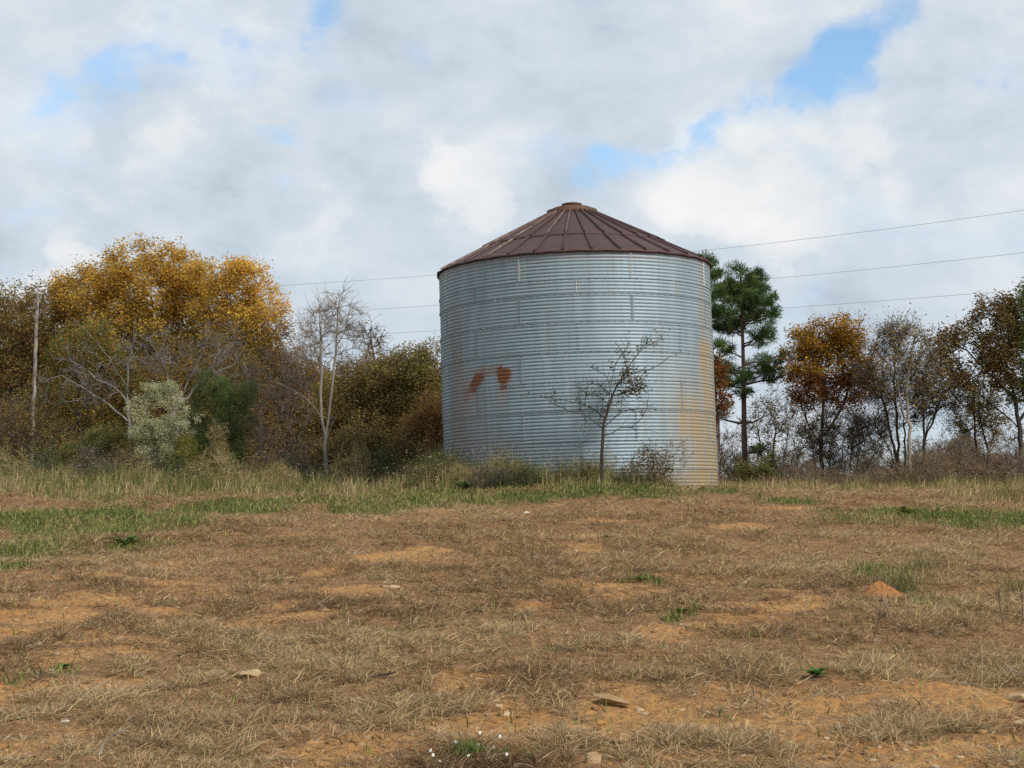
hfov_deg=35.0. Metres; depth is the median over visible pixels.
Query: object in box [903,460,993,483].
brush shrub
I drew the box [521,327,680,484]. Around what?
young tree
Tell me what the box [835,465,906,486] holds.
brush shrub
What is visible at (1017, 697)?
stone
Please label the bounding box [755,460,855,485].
brush shrub
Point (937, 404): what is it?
bare tree
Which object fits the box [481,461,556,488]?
weed clump
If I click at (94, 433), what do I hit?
evergreen shrub
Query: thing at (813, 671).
weed plant
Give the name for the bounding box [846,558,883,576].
grass tuft
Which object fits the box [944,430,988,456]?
tree
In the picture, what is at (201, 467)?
weed clump
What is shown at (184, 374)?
woodland tree
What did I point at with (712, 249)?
power line
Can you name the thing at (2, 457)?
weed clump
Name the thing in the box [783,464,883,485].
brush shrub
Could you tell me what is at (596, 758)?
stone
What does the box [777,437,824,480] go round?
tree
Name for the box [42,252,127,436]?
oak tree
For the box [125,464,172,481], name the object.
weed clump
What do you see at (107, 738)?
dead stick
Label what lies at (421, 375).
woodland tree
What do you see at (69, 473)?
weed clump
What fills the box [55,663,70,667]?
weed plant
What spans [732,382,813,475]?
tree
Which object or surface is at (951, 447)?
undergrowth tree
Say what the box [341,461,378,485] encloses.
weed clump
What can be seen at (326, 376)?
tree
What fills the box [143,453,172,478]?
weed clump
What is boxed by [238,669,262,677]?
stone
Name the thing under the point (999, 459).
undergrowth tree
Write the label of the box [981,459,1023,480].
brush shrub
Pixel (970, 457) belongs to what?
tree
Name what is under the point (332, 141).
sky
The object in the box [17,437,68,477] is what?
weed clump
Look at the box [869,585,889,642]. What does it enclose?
weed stalk
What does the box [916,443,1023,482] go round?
brush shrub
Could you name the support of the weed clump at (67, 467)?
on the ground at (934, 691)
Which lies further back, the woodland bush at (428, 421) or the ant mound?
the woodland bush at (428, 421)
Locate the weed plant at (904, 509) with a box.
[893,506,918,513]
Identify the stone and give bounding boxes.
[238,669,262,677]
[380,585,400,587]
[496,704,502,711]
[585,752,601,763]
[635,707,643,711]
[1005,693,1023,701]
[1011,719,1023,727]
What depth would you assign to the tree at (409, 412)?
65.06 m
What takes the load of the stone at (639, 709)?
on the ground at (934, 691)
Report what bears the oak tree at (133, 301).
on the ground at (934, 691)
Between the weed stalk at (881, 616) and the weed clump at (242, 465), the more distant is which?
the weed clump at (242, 465)
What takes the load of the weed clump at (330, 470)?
on the ground at (934, 691)
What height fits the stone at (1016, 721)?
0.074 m
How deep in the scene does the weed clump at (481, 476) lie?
39.13 m
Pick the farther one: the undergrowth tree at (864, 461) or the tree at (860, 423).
the undergrowth tree at (864, 461)
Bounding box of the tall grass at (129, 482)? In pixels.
[0,433,1023,508]
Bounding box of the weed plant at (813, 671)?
[800,666,827,675]
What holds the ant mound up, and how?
on the ground at (934, 691)
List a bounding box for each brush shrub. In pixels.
[719,472,775,484]
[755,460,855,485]
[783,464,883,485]
[797,447,903,486]
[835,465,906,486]
[870,471,934,485]
[872,445,971,484]
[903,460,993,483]
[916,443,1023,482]
[919,434,1023,484]
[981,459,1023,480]
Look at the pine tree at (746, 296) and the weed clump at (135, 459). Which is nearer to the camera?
the weed clump at (135, 459)
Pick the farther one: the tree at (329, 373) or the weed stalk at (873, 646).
the tree at (329, 373)
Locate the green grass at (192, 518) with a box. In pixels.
[0,480,1023,767]
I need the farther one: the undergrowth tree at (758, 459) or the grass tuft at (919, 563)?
the undergrowth tree at (758, 459)
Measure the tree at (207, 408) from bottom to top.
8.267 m
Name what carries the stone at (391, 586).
on the ground at (934, 691)
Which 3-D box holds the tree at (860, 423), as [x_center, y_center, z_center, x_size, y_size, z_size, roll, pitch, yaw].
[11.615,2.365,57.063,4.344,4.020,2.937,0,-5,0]
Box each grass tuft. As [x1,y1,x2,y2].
[235,461,297,488]
[438,737,497,763]
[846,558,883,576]
[857,562,930,591]
[900,549,951,573]
[990,573,1023,596]
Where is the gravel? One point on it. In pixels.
(822, 757)
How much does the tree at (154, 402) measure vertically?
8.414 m
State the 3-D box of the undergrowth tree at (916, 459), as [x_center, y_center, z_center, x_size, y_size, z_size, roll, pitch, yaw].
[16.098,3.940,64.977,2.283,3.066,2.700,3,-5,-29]
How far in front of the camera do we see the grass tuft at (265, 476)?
43.13 m
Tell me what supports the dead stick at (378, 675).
on the ground at (934, 691)
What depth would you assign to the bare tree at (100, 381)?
49.61 m
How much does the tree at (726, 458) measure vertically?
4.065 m
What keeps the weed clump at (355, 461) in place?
on the ground at (934, 691)
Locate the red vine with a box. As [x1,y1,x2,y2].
[714,351,734,482]
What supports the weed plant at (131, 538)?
on the ground at (934, 691)
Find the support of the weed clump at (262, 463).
on the ground at (934, 691)
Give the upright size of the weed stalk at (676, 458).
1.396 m
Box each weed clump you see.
[0,437,37,483]
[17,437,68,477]
[34,466,87,481]
[60,437,126,479]
[66,457,89,478]
[84,460,127,481]
[107,440,152,476]
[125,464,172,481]
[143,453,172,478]
[160,452,193,481]
[180,440,252,482]
[189,455,217,480]
[230,461,266,482]
[239,449,291,477]
[255,455,306,488]
[274,439,328,478]
[299,467,337,484]
[316,460,344,479]
[318,436,379,484]
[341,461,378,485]
[361,442,404,483]
[397,455,428,480]
[404,453,474,487]
[442,460,479,486]
[460,463,512,488]
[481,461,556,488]
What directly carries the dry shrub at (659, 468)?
on the ground at (934, 691)
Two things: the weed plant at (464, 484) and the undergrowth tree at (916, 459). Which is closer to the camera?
the weed plant at (464, 484)
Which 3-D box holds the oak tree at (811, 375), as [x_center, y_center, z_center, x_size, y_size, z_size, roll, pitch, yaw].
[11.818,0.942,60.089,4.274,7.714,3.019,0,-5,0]
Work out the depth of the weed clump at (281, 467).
44.01 m
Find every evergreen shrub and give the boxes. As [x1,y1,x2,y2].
[56,418,138,473]
[176,361,261,470]
[732,458,785,485]
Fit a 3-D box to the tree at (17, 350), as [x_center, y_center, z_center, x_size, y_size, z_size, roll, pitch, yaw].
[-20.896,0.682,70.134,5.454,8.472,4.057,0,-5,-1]
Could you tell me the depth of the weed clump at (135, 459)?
45.47 m
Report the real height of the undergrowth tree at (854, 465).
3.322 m
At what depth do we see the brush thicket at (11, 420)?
49.78 m
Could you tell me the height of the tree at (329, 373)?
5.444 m
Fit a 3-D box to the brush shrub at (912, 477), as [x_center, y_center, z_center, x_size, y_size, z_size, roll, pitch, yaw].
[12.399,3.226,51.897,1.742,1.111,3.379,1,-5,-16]
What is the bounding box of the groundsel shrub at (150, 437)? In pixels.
[118,378,203,473]
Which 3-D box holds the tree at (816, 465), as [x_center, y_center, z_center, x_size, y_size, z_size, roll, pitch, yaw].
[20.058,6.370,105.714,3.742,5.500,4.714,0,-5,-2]
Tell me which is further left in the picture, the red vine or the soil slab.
the soil slab
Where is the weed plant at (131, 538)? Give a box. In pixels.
[102,533,144,544]
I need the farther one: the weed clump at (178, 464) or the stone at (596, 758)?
the weed clump at (178, 464)
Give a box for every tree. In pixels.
[0,270,56,472]
[0,281,71,469]
[0,306,52,473]
[4,306,53,470]
[6,309,153,465]
[19,298,113,471]
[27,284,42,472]
[31,312,178,465]
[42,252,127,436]
[70,232,220,456]
[80,303,199,472]
[131,312,263,455]
[133,322,302,470]
[169,298,255,473]
[177,251,293,470]
[234,314,329,465]
[237,349,339,473]
[274,277,375,478]
[288,363,390,473]
[289,345,395,468]
[289,360,360,458]
[329,340,440,467]
[349,314,408,369]
[364,349,442,471]
[392,333,441,455]
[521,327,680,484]
[697,249,738,483]
[710,259,802,484]
[719,424,741,477]
[719,425,765,483]
[725,443,767,468]
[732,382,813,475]
[738,453,789,480]
[750,446,806,474]
[759,442,817,481]
[772,307,888,477]
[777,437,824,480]
[783,394,901,478]
[789,452,835,482]
[799,452,845,482]
[824,444,879,473]
[842,306,950,479]
[845,439,903,477]
[852,429,927,479]
[861,303,973,480]
[890,445,945,475]
[892,344,985,475]
[900,423,954,462]
[900,435,949,477]
[918,448,1008,480]
[920,277,1023,474]
[928,434,986,479]
[941,373,1017,474]
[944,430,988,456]
[972,444,1017,477]
[994,423,1023,476]
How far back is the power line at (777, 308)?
85.85 m
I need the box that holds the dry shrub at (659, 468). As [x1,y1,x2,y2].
[619,438,676,484]
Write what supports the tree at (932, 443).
on the ground at (934, 691)
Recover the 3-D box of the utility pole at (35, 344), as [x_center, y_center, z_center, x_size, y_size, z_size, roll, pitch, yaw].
[-15.313,0.082,52.176,0.501,6.604,0.799,-1,-5,14]
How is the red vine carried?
attached to the pine tree at (718, 312)
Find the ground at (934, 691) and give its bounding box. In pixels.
[0,487,1023,767]
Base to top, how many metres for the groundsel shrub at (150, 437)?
3.263 m
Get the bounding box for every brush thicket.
[0,375,87,474]
[225,339,323,468]
[297,420,442,484]
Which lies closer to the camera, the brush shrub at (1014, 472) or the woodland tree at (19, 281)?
the brush shrub at (1014, 472)
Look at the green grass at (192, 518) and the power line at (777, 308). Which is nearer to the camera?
the green grass at (192, 518)
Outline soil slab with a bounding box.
[592,693,631,704]
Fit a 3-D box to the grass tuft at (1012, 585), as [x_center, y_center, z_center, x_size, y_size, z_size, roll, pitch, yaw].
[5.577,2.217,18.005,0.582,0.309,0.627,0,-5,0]
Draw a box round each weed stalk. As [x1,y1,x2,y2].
[661,432,693,485]
[868,635,875,660]
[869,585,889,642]
[980,637,981,685]
[992,563,1011,630]
[1011,576,1023,625]
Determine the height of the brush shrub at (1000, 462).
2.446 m
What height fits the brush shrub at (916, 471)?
2.289 m
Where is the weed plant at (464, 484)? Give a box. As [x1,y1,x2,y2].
[453,480,475,488]
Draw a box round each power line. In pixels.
[21,210,1022,296]
[113,290,1012,347]
[187,253,1017,319]
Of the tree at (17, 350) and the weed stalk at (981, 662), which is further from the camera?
the tree at (17, 350)
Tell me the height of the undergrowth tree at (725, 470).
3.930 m
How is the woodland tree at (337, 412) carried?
on the ground at (934, 691)
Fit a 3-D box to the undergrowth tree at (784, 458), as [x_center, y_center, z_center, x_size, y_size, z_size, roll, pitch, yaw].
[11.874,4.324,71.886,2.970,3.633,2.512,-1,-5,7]
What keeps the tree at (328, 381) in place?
on the ground at (934, 691)
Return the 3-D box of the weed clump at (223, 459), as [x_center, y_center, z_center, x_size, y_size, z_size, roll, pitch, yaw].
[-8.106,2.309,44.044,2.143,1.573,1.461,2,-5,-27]
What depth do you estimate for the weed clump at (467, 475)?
39.59 m
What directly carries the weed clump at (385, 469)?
on the ground at (934, 691)
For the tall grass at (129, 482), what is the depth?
40.53 m
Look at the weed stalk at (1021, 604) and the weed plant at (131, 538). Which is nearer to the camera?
the weed stalk at (1021, 604)
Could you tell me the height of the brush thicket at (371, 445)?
2.135 m
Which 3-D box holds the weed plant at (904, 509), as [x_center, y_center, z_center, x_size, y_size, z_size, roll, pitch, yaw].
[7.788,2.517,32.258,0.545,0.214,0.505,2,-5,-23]
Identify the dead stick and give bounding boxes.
[81,727,128,753]
[371,672,395,677]
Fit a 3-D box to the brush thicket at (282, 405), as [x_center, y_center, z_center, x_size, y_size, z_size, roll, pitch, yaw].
[-7.352,0.893,50.053,3.354,4.735,3.075,3,-5,-30]
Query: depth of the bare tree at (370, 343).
58.21 m
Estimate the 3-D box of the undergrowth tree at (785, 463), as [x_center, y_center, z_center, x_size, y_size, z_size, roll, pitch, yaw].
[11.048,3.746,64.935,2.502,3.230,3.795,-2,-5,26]
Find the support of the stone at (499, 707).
on the ground at (934, 691)
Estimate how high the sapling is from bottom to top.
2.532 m
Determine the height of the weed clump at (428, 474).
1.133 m
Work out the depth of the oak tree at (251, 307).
55.95 m
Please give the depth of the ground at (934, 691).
15.34 m
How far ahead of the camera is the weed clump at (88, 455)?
44.89 m
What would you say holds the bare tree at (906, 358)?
on the ground at (934, 691)
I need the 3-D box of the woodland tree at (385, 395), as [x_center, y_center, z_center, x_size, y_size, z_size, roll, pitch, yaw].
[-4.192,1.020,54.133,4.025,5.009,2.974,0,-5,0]
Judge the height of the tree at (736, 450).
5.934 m
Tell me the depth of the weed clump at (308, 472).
45.30 m
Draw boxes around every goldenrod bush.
[164,431,202,477]
[198,420,229,473]
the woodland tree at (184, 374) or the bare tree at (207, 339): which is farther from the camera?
the woodland tree at (184, 374)
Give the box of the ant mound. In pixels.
[863,581,902,595]
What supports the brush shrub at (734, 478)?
on the ground at (934, 691)
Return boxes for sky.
[0,0,1023,483]
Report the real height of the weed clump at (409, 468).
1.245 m
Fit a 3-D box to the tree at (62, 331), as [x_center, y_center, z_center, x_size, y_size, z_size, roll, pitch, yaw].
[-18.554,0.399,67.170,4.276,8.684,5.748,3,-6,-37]
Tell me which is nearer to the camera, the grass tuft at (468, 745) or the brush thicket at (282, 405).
the grass tuft at (468, 745)
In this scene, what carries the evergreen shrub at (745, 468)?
on the ground at (934, 691)
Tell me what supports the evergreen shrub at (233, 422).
on the ground at (934, 691)
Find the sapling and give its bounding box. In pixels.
[747,437,783,474]
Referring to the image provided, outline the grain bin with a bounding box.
[437,202,718,487]
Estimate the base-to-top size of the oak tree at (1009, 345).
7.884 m
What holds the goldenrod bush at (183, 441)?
on the ground at (934, 691)
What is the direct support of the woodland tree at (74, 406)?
on the ground at (934, 691)
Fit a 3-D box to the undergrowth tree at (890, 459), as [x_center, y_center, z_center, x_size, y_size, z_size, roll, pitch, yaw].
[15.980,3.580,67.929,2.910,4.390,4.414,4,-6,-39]
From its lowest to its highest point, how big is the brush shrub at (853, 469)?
2.445 m
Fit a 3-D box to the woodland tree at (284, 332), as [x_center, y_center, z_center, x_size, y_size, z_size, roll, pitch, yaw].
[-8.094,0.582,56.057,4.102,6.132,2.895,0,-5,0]
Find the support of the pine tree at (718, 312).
on the ground at (934, 691)
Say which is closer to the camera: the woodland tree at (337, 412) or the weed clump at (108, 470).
the weed clump at (108, 470)
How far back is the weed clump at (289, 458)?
47.29 m
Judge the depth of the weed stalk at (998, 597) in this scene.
15.21 m
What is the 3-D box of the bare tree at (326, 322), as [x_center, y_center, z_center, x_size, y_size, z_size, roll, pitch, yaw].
[-5.232,-0.040,46.056,2.916,6.051,2.416,-2,-5,21]
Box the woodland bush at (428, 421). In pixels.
[387,378,443,467]
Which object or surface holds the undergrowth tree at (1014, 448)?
on the ground at (934, 691)
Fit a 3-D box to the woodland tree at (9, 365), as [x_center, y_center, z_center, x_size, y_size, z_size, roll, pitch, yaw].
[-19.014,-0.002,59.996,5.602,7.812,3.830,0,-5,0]
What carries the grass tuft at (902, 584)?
on the ground at (934, 691)
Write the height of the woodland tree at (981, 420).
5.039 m
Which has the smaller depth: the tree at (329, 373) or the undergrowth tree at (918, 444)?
the tree at (329, 373)
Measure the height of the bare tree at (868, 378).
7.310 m
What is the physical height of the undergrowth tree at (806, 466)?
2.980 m
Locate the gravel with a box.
[0,507,1023,767]
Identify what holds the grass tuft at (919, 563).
on the ground at (934, 691)
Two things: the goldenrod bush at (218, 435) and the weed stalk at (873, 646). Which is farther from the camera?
the goldenrod bush at (218, 435)
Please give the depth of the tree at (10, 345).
65.69 m
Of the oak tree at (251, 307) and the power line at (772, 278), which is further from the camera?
the power line at (772, 278)
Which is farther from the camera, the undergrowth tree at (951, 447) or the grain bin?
the undergrowth tree at (951, 447)

